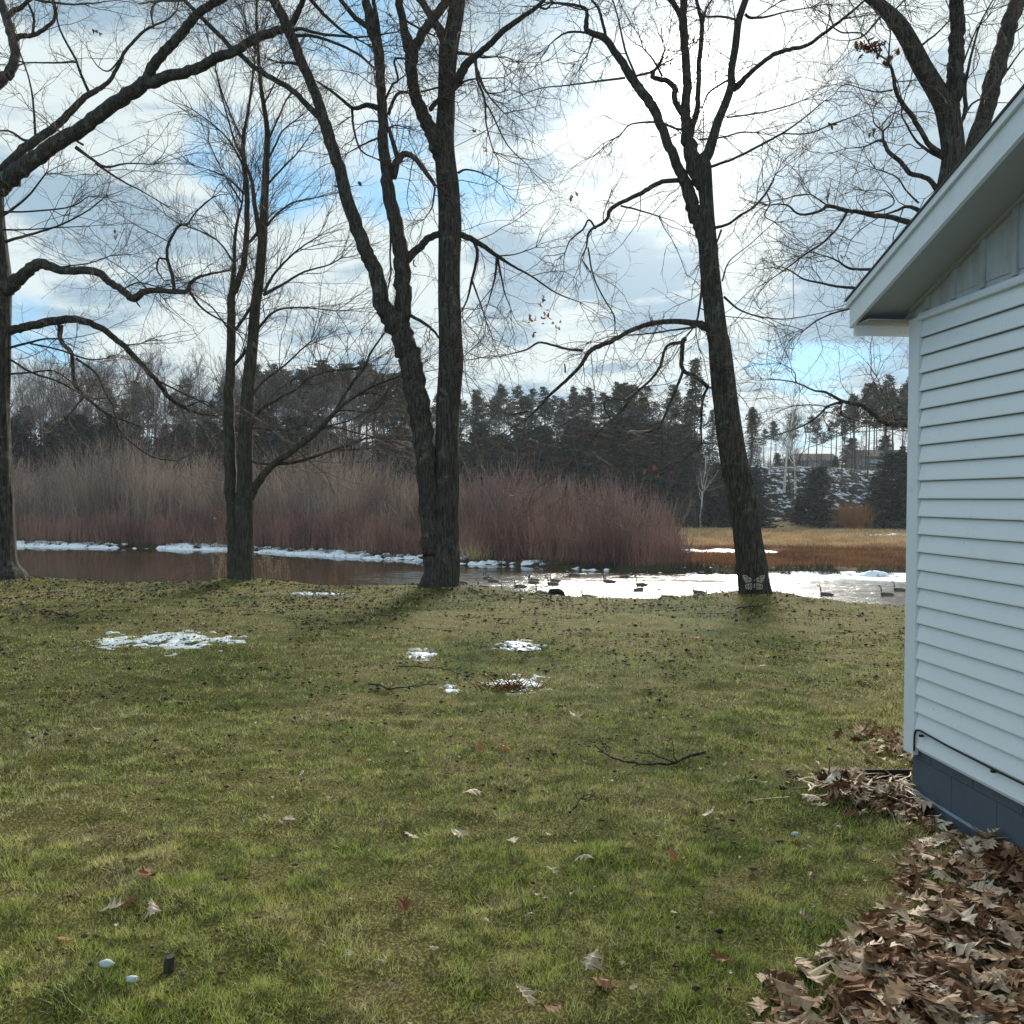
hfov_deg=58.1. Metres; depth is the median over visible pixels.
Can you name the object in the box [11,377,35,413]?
bare tree
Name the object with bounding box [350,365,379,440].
pine tree
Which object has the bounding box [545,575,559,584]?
goose
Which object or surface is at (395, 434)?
cedar tree
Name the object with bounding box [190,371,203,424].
bare tree
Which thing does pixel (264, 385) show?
pine tree
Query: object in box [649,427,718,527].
cedar tree
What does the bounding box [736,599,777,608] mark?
fallen branch
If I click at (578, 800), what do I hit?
fallen branch
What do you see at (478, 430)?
cedar tree
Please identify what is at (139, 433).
cedar tree
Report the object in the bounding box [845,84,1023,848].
house
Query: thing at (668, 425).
cedar tree
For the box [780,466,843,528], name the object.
cedar tree
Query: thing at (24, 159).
oak tree
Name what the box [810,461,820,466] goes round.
window
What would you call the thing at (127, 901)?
oak leaf
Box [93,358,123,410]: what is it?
bare tree
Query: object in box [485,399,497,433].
pine tree
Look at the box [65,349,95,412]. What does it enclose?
bare tree
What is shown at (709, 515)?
cedar tree
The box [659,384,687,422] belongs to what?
pine tree
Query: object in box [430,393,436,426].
pine tree
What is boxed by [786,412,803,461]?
thin pine tree
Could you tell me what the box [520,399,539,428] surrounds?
pine tree
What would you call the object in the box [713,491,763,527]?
cedar tree
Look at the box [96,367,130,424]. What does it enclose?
bare tree
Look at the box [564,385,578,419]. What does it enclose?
pine tree
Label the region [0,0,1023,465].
sky
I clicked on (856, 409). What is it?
thin pine tree
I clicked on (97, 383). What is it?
bare tree
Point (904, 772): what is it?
garden edging
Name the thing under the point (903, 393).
pine tree
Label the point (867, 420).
pine tree
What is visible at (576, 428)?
cedar tree
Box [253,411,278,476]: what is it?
cedar tree
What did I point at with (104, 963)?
stone
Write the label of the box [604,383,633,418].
pine tree
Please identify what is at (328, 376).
pine tree
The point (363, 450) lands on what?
cedar tree
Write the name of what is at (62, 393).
bare tree
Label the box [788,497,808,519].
cedar tree
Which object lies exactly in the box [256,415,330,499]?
cedar tree
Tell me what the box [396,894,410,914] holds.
oak leaf
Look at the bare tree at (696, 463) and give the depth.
156.09 m
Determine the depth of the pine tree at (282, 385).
162.95 m
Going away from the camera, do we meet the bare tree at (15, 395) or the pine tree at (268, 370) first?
the bare tree at (15, 395)
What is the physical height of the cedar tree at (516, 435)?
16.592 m
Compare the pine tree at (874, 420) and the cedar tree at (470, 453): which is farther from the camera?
the pine tree at (874, 420)
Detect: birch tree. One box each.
[691,444,717,527]
[771,408,806,498]
[775,377,817,492]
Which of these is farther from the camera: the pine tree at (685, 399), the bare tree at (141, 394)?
the pine tree at (685, 399)
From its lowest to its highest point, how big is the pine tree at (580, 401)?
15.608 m
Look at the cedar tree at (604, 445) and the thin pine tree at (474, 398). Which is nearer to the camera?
the cedar tree at (604, 445)
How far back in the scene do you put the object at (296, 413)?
146.87 m
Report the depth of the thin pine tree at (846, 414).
187.15 m
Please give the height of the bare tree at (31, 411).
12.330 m
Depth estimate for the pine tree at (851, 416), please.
168.25 m
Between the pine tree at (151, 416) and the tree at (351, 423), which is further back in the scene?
the pine tree at (151, 416)
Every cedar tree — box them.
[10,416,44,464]
[11,421,35,492]
[11,424,47,490]
[30,413,98,518]
[30,420,62,479]
[64,430,112,484]
[79,412,142,486]
[123,425,158,483]
[144,437,182,494]
[148,423,198,492]
[181,421,223,499]
[207,425,259,491]
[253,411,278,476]
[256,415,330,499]
[257,418,286,466]
[307,415,339,467]
[309,439,325,466]
[324,438,367,506]
[325,432,343,468]
[351,433,415,495]
[358,442,370,458]
[367,426,412,481]
[391,428,416,487]
[433,428,483,494]
[459,421,497,470]
[459,440,481,491]
[463,437,519,522]
[474,433,531,502]
[508,427,532,481]
[512,424,568,504]
[515,431,560,501]
[537,422,628,515]
[546,416,597,500]
[557,423,633,507]
[587,429,638,513]
[597,413,684,525]
[599,419,630,486]
[606,418,701,526]
[621,420,685,526]
[622,443,674,523]
[641,449,704,525]
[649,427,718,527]
[657,419,691,492]
[670,423,708,486]
[682,436,711,491]
[686,476,728,526]
[693,462,729,521]
[708,465,797,528]
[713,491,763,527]
[772,453,781,465]
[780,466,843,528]
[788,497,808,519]
[832,456,841,467]
[838,437,858,467]
[848,451,906,528]
[861,475,906,527]
[864,511,878,529]
[874,435,891,449]
[885,486,906,528]
[898,446,906,452]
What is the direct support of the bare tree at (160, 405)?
on the ground at (298, 797)
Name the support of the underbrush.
on the ground at (298, 797)
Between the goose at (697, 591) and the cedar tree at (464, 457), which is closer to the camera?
the goose at (697, 591)
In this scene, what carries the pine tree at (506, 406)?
on the ground at (298, 797)
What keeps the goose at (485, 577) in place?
on the river
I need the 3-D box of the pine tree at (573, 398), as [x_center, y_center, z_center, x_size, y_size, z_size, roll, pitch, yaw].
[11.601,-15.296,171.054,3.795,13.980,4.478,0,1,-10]
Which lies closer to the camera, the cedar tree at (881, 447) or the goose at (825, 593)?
the goose at (825, 593)
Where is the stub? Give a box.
[163,953,174,973]
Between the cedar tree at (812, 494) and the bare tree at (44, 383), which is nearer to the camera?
the cedar tree at (812, 494)
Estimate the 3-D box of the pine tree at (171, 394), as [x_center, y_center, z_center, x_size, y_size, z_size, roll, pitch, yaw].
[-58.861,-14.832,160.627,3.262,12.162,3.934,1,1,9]
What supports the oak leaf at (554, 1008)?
on the ground at (298, 797)
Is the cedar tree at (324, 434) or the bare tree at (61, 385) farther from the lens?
the bare tree at (61, 385)
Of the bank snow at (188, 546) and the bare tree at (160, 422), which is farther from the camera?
the bare tree at (160, 422)
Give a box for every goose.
[480,571,493,579]
[485,573,499,581]
[510,579,526,587]
[525,575,540,583]
[528,572,539,580]
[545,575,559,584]
[548,573,561,581]
[565,571,579,575]
[603,573,617,582]
[618,573,631,577]
[632,580,644,590]
[634,576,648,585]
[689,583,705,593]
[817,585,834,595]
[877,585,894,595]
[892,581,904,590]
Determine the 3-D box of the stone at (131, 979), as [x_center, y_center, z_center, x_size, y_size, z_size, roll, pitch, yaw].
[-1.308,1.607,3.171,0.039,0.022,0.039,0,1,-40]
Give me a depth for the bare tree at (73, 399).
136.42 m
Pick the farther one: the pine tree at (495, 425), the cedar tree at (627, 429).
the pine tree at (495, 425)
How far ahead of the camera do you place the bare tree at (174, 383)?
191.52 m
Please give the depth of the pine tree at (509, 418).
191.05 m
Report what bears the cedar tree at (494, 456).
on the ground at (298, 797)
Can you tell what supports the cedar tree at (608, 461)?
on the ground at (298, 797)
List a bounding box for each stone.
[99,959,114,967]
[125,975,137,982]
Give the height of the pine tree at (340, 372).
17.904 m
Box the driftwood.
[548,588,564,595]
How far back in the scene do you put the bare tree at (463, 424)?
159.30 m
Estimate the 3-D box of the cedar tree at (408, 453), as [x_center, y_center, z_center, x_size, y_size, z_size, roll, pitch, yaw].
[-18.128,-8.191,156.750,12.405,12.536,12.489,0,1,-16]
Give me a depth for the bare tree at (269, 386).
165.17 m
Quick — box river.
[17,546,905,606]
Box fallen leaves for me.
[747,796,1023,1023]
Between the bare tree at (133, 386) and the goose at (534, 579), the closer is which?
the goose at (534, 579)
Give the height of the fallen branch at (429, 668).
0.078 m
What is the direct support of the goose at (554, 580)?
on the river
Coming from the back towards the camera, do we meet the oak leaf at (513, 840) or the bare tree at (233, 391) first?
the bare tree at (233, 391)
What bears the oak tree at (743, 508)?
on the ground at (298, 797)
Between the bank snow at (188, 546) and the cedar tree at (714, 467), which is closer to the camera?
the bank snow at (188, 546)
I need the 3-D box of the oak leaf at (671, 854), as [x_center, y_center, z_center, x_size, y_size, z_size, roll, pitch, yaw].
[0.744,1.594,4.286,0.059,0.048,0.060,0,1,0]
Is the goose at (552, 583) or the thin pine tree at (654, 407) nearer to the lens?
the goose at (552, 583)
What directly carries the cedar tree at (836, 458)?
on the ground at (298, 797)
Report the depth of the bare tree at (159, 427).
143.27 m
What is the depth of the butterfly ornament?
14.99 m
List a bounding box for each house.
[791,454,834,466]
[844,450,897,469]
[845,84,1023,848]
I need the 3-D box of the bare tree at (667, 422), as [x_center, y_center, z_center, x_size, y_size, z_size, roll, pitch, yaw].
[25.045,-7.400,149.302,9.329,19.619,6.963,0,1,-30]
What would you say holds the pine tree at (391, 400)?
on the ground at (298, 797)
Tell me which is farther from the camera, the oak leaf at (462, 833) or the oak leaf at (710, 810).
the oak leaf at (710, 810)
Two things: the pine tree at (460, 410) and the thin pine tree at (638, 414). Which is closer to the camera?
the thin pine tree at (638, 414)
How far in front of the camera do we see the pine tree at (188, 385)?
165.07 m
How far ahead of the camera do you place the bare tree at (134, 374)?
172.68 m
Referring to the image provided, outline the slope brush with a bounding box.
[691,450,898,529]
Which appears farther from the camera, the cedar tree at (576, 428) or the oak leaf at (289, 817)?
the cedar tree at (576, 428)
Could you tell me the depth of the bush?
144.88 m
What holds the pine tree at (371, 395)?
on the ground at (298, 797)
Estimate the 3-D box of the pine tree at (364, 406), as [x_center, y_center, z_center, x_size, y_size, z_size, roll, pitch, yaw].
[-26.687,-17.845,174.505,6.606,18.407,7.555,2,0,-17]
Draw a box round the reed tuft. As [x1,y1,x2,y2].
[459,535,508,560]
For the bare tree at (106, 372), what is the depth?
182.56 m
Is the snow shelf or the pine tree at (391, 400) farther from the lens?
the pine tree at (391, 400)
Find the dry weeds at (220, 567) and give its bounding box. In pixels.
[211,550,226,576]
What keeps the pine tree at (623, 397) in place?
on the ground at (298, 797)
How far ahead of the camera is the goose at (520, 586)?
53.23 m
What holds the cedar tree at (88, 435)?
on the ground at (298, 797)
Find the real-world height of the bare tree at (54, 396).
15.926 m
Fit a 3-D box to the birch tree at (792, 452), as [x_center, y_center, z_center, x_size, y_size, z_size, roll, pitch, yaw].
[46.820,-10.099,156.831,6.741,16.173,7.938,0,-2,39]
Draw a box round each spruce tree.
[676,358,719,484]
[704,409,719,468]
[745,406,764,465]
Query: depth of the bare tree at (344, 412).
163.07 m
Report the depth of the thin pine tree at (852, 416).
172.85 m
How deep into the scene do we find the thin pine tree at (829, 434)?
181.13 m
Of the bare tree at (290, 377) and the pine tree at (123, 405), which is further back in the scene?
the bare tree at (290, 377)
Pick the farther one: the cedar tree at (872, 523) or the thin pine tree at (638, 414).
the thin pine tree at (638, 414)
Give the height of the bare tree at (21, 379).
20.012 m
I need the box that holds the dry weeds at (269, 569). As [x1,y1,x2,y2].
[256,551,289,579]
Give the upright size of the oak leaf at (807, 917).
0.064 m
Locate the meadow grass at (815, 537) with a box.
[650,526,905,548]
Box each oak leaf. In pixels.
[57,937,69,941]
[98,896,123,911]
[121,894,136,909]
[137,864,155,876]
[144,898,160,919]
[283,815,295,819]
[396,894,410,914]
[404,831,420,838]
[407,796,415,805]
[450,828,468,838]
[462,789,479,794]
[475,740,510,752]
[508,836,518,843]
[514,982,536,1006]
[539,1003,562,1013]
[544,866,558,874]
[569,711,585,718]
[574,853,594,860]
[580,949,605,974]
[589,977,616,992]
[666,848,678,861]
[690,798,702,806]
[702,806,714,815]
[708,948,736,961]
[797,906,816,921]
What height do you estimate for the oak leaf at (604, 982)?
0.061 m
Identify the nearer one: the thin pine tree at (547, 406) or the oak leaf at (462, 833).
the oak leaf at (462, 833)
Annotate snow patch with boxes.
[74,630,246,655]
[291,592,354,594]
[407,648,436,660]
[439,684,459,692]
[481,674,551,694]
[494,639,545,652]
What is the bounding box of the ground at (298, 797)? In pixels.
[0,465,1021,1023]
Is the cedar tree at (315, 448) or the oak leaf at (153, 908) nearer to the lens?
the oak leaf at (153, 908)
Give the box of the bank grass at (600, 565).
[17,536,905,573]
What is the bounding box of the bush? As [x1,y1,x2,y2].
[824,501,880,529]
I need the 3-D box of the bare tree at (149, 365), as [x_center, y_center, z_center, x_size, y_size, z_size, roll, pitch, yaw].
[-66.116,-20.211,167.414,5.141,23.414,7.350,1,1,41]
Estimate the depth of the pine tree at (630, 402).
162.87 m
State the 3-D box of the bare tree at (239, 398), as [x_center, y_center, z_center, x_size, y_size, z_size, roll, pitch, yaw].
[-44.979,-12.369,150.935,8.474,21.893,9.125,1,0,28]
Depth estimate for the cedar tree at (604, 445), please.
147.34 m
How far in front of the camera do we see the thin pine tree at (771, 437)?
201.79 m
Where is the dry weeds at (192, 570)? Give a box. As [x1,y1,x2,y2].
[154,545,336,585]
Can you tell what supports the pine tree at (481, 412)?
on the ground at (298, 797)
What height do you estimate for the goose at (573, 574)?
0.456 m
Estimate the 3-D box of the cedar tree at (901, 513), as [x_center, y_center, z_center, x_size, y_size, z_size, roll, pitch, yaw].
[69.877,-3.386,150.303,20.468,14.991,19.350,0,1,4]
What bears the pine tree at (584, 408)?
on the ground at (298, 797)
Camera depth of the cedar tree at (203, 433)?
144.05 m
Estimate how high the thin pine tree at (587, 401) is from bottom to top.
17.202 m
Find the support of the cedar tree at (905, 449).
on the ground at (298, 797)
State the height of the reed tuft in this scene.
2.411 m
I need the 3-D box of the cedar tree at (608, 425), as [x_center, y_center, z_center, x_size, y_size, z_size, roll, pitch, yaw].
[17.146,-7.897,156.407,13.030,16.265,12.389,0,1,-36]
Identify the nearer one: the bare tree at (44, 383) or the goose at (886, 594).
the goose at (886, 594)
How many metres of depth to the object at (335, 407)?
159.38 m
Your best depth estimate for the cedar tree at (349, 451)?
149.00 m
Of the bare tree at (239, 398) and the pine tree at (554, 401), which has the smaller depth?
the bare tree at (239, 398)
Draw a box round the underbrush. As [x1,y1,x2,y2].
[24,421,708,527]
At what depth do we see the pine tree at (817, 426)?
166.70 m
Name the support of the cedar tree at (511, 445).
on the ground at (298, 797)
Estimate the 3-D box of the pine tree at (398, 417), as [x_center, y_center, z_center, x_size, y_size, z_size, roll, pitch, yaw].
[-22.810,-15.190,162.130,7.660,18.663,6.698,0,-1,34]
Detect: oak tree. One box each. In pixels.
[0,0,359,580]
[51,0,646,587]
[401,0,948,593]
[672,0,1023,540]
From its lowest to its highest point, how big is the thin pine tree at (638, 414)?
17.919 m
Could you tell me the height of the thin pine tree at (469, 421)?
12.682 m
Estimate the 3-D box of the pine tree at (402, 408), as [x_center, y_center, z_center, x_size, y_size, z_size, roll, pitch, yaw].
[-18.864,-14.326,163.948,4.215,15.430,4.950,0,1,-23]
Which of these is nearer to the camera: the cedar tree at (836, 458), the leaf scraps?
the leaf scraps
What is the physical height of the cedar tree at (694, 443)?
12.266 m
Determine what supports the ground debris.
on the ground at (298, 797)
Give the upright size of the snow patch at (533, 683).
0.100 m
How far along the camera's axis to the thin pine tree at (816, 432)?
194.60 m
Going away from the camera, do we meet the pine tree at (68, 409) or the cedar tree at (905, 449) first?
the pine tree at (68, 409)
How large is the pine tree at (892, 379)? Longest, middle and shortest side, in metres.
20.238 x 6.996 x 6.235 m
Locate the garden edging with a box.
[821,769,910,781]
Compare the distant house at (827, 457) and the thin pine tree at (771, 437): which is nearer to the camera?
the distant house at (827, 457)
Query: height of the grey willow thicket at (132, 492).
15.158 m
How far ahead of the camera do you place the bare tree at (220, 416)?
147.61 m
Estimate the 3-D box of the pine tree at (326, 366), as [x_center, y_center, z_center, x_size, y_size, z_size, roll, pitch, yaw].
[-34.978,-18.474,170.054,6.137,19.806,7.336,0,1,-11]
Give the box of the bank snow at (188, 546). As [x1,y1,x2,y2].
[17,540,724,574]
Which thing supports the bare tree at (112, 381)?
on the ground at (298, 797)
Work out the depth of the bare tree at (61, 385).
182.32 m
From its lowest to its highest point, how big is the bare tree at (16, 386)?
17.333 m
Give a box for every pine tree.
[11,406,37,429]
[61,400,74,423]
[96,387,118,415]
[103,398,124,413]
[120,399,127,413]
[123,388,145,425]
[128,382,149,413]
[142,393,157,443]
[164,392,180,418]
[167,378,197,426]
[193,410,212,430]
[206,399,215,420]
[212,383,223,426]
[217,375,240,424]
[237,371,267,413]
[254,365,265,410]
[255,363,293,415]
[256,371,274,406]
[265,369,299,421]
[272,369,295,414]
[287,367,315,415]
[290,371,328,423]
[301,366,320,424]
[306,358,333,455]
[313,366,343,454]
[331,363,361,433]
[331,371,358,420]
[339,358,375,438]
[350,363,376,444]
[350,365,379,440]
[360,370,383,439]
[362,373,405,433]
[376,373,398,421]
[377,371,408,429]
[398,392,409,426]
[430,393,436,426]
[459,399,466,423]
[459,403,465,429]
[460,400,472,433]
[467,397,491,425]
[468,389,488,429]
[469,394,479,427]
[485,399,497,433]
[487,395,503,430]
[488,383,509,431]
[492,388,513,430]
[503,384,529,428]
[504,402,516,426]
[514,395,539,427]
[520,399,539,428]
[526,389,539,423]
[534,386,551,423]
[535,400,552,425]
[540,400,551,421]
[545,395,561,429]
[552,398,567,429]
[557,397,571,419]
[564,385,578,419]
[565,393,583,416]
[574,393,588,419]
[580,393,598,419]
[582,387,596,422]
[590,391,609,427]
[599,394,615,420]
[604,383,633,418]
[608,381,621,418]
[612,382,630,414]
[620,384,644,418]
[627,384,650,419]
[636,387,653,420]
[640,401,655,420]
[649,401,662,420]
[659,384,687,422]
[667,394,682,424]
[678,392,699,428]
[745,411,761,465]
[746,408,763,456]
[759,428,768,463]
[767,421,776,465]
[769,421,783,460]
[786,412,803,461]
[805,415,821,456]
[810,418,823,453]
[819,432,829,465]
[827,419,838,466]
[831,405,848,455]
[838,418,848,467]
[840,419,848,468]
[842,393,860,468]
[843,406,852,449]
[845,395,861,475]
[857,383,880,469]
[859,382,879,477]
[867,387,881,449]
[868,394,882,449]
[876,382,896,455]
[878,374,899,434]
[882,387,901,451]
[892,389,907,450]
[893,377,907,463]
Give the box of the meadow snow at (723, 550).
[682,549,776,552]
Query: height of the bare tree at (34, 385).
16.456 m
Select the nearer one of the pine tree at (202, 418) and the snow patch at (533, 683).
the snow patch at (533, 683)
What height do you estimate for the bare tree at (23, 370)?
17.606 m
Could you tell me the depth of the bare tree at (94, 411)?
147.54 m
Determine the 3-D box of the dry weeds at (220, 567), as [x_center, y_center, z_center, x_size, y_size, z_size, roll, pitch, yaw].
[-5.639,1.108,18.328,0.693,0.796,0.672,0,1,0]
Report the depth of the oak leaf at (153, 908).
3.70 m
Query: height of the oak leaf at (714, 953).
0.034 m
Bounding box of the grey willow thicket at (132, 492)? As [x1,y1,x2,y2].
[12,412,694,561]
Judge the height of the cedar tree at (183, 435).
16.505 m
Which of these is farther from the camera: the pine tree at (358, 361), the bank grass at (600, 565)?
the pine tree at (358, 361)
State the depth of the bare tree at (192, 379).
161.78 m
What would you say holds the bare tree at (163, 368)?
on the ground at (298, 797)
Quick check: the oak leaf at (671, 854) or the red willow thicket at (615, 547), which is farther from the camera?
the red willow thicket at (615, 547)
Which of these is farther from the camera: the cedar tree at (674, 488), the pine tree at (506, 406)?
the pine tree at (506, 406)
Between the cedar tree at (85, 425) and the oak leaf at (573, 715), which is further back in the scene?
the cedar tree at (85, 425)
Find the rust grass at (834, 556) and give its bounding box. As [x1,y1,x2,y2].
[649,543,905,568]
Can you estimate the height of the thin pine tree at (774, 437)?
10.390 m
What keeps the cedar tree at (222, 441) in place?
on the ground at (298, 797)
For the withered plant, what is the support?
on the ground at (298, 797)
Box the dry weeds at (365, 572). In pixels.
[329,550,409,585]
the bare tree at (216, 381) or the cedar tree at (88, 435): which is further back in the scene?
the bare tree at (216, 381)
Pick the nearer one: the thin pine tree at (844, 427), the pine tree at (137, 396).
the pine tree at (137, 396)
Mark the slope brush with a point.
(806, 464)
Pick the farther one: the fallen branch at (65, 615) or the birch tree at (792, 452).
the birch tree at (792, 452)
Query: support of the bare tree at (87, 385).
on the ground at (298, 797)
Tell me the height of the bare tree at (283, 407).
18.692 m
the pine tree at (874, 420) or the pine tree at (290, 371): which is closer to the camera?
the pine tree at (290, 371)
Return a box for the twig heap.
[469,674,549,692]
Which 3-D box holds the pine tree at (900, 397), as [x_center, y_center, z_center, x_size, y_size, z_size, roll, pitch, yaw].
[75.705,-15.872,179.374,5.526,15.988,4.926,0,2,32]
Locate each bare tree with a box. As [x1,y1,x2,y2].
[10,351,40,414]
[10,363,35,415]
[10,374,24,413]
[11,350,73,488]
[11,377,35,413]
[11,411,40,457]
[12,366,42,442]
[14,356,54,438]
[15,378,59,444]
[17,399,46,431]
[21,362,93,460]
[29,358,69,418]
[39,351,70,415]
[40,398,93,445]
[44,383,66,418]
[45,353,113,433]
[47,354,86,407]
[51,364,70,414]
[52,376,82,419]
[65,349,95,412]
[69,362,111,405]
[77,395,120,435]
[78,389,107,431]
[79,359,110,417]
[81,351,116,414]
[86,352,118,409]
[90,381,149,465]
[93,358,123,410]
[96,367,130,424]
[98,366,123,401]
[105,350,148,420]
[117,348,157,419]
[117,365,149,422]
[120,376,154,424]
[136,343,162,442]
[136,353,179,434]
[137,338,162,434]
[140,379,170,448]
[141,377,158,456]
[145,381,174,430]
[148,405,176,447]
[152,357,179,416]
[152,408,192,475]
[158,371,205,425]
[164,371,191,420]
[171,354,204,422]
[178,414,198,452]
[181,350,206,410]
[187,374,212,418]
[189,343,214,415]
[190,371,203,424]
[192,384,215,408]
[201,351,225,423]
[208,387,240,448]
[214,370,255,424]
[220,369,264,428]
[256,373,285,416]
[272,387,298,442]
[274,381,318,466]
[280,365,297,414]
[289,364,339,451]
[306,367,335,422]
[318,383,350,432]
[326,364,382,458]
[328,380,356,437]
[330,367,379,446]
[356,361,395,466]
[406,422,434,465]
[459,417,469,438]
[482,398,518,439]
[555,407,574,438]
[652,406,695,488]
[691,450,704,480]
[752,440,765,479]
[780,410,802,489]
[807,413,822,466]
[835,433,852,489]
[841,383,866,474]
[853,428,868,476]
[877,430,897,451]
[895,428,907,445]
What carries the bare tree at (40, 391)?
on the ground at (298, 797)
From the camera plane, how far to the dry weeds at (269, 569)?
18.25 m
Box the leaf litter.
[777,719,935,816]
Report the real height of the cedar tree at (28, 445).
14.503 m
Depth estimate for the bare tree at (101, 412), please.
140.79 m
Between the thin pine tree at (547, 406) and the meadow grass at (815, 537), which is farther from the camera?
the thin pine tree at (547, 406)
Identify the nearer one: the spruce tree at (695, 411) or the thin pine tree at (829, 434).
the spruce tree at (695, 411)
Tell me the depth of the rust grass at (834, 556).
74.11 m
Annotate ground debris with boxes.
[0,575,957,1022]
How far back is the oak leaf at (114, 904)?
3.77 m
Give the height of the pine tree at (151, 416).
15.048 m
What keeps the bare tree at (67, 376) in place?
on the ground at (298, 797)
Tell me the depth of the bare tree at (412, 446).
149.73 m
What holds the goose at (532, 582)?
on the river
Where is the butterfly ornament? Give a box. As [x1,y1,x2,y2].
[742,574,764,589]
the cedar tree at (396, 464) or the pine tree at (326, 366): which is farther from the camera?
the pine tree at (326, 366)
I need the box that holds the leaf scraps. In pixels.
[0,582,907,1023]
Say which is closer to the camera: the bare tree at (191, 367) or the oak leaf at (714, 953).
the oak leaf at (714, 953)
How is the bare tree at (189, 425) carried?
on the ground at (298, 797)
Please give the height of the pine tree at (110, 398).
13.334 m
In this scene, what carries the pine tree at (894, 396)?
on the ground at (298, 797)
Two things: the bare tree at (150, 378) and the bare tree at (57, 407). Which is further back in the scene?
the bare tree at (150, 378)
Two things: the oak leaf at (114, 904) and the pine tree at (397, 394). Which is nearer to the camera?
the oak leaf at (114, 904)
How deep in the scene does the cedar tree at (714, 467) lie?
152.41 m
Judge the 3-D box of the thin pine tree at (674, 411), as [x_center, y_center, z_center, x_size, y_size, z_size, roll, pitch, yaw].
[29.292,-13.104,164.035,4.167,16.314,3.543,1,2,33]
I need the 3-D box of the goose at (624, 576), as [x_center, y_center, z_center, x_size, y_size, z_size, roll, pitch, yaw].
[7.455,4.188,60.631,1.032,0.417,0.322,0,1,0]
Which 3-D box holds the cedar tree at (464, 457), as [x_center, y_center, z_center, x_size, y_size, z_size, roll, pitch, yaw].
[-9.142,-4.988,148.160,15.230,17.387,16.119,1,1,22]
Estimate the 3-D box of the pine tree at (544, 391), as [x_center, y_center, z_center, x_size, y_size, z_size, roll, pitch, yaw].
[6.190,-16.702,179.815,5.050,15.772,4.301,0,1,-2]
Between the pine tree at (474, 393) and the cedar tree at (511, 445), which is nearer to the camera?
the cedar tree at (511, 445)
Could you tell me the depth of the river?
61.75 m
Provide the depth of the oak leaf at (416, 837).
4.57 m
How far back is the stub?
3.28 m
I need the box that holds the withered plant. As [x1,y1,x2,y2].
[747,758,930,807]
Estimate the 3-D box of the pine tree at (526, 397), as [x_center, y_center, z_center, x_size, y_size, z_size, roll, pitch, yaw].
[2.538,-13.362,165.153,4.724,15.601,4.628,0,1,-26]
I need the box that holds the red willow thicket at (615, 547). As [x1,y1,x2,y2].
[15,492,696,565]
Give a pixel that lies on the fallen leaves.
(938, 969)
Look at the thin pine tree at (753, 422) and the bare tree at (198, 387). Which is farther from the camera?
the thin pine tree at (753, 422)
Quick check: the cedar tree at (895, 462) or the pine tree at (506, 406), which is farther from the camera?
the pine tree at (506, 406)
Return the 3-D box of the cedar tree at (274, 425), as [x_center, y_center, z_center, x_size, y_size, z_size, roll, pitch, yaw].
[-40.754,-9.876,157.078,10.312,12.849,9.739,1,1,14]
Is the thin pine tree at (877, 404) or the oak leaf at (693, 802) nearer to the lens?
the oak leaf at (693, 802)
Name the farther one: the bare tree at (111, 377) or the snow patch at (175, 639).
the bare tree at (111, 377)
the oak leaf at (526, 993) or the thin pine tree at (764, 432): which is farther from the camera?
the thin pine tree at (764, 432)
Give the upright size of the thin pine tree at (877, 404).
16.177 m
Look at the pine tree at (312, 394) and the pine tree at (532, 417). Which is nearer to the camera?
the pine tree at (532, 417)
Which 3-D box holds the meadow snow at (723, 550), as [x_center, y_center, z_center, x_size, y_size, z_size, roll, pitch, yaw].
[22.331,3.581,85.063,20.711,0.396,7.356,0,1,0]
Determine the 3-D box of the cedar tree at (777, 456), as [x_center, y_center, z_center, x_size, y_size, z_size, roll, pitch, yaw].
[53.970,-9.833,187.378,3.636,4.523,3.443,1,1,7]
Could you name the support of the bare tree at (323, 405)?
on the ground at (298, 797)
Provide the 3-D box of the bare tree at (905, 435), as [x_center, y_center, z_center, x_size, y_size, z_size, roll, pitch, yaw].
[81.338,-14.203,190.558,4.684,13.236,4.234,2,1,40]
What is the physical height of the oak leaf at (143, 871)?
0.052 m
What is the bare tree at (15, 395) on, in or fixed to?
on the ground at (298, 797)
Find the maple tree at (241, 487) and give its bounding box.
[101,0,496,579]
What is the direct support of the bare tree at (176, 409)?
on the ground at (298, 797)
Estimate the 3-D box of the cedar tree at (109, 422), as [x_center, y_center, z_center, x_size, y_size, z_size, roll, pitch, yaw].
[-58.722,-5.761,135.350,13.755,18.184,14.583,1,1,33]
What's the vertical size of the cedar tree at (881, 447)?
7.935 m
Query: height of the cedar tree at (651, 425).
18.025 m
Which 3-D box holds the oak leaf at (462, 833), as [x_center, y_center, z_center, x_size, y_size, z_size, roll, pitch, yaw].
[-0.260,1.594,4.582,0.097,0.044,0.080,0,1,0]
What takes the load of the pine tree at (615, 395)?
on the ground at (298, 797)
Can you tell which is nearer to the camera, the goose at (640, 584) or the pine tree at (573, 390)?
the goose at (640, 584)
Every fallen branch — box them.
[42,596,98,617]
[369,680,438,689]
[398,665,460,673]
[507,589,554,601]
[569,792,595,813]
[594,737,705,766]
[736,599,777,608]
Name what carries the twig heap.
on the ground at (298, 797)
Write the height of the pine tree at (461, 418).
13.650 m
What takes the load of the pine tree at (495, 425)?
on the ground at (298, 797)
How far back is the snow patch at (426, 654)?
9.94 m
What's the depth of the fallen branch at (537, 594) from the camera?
15.46 m
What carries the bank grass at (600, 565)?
on the ground at (298, 797)
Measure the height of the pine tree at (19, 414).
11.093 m

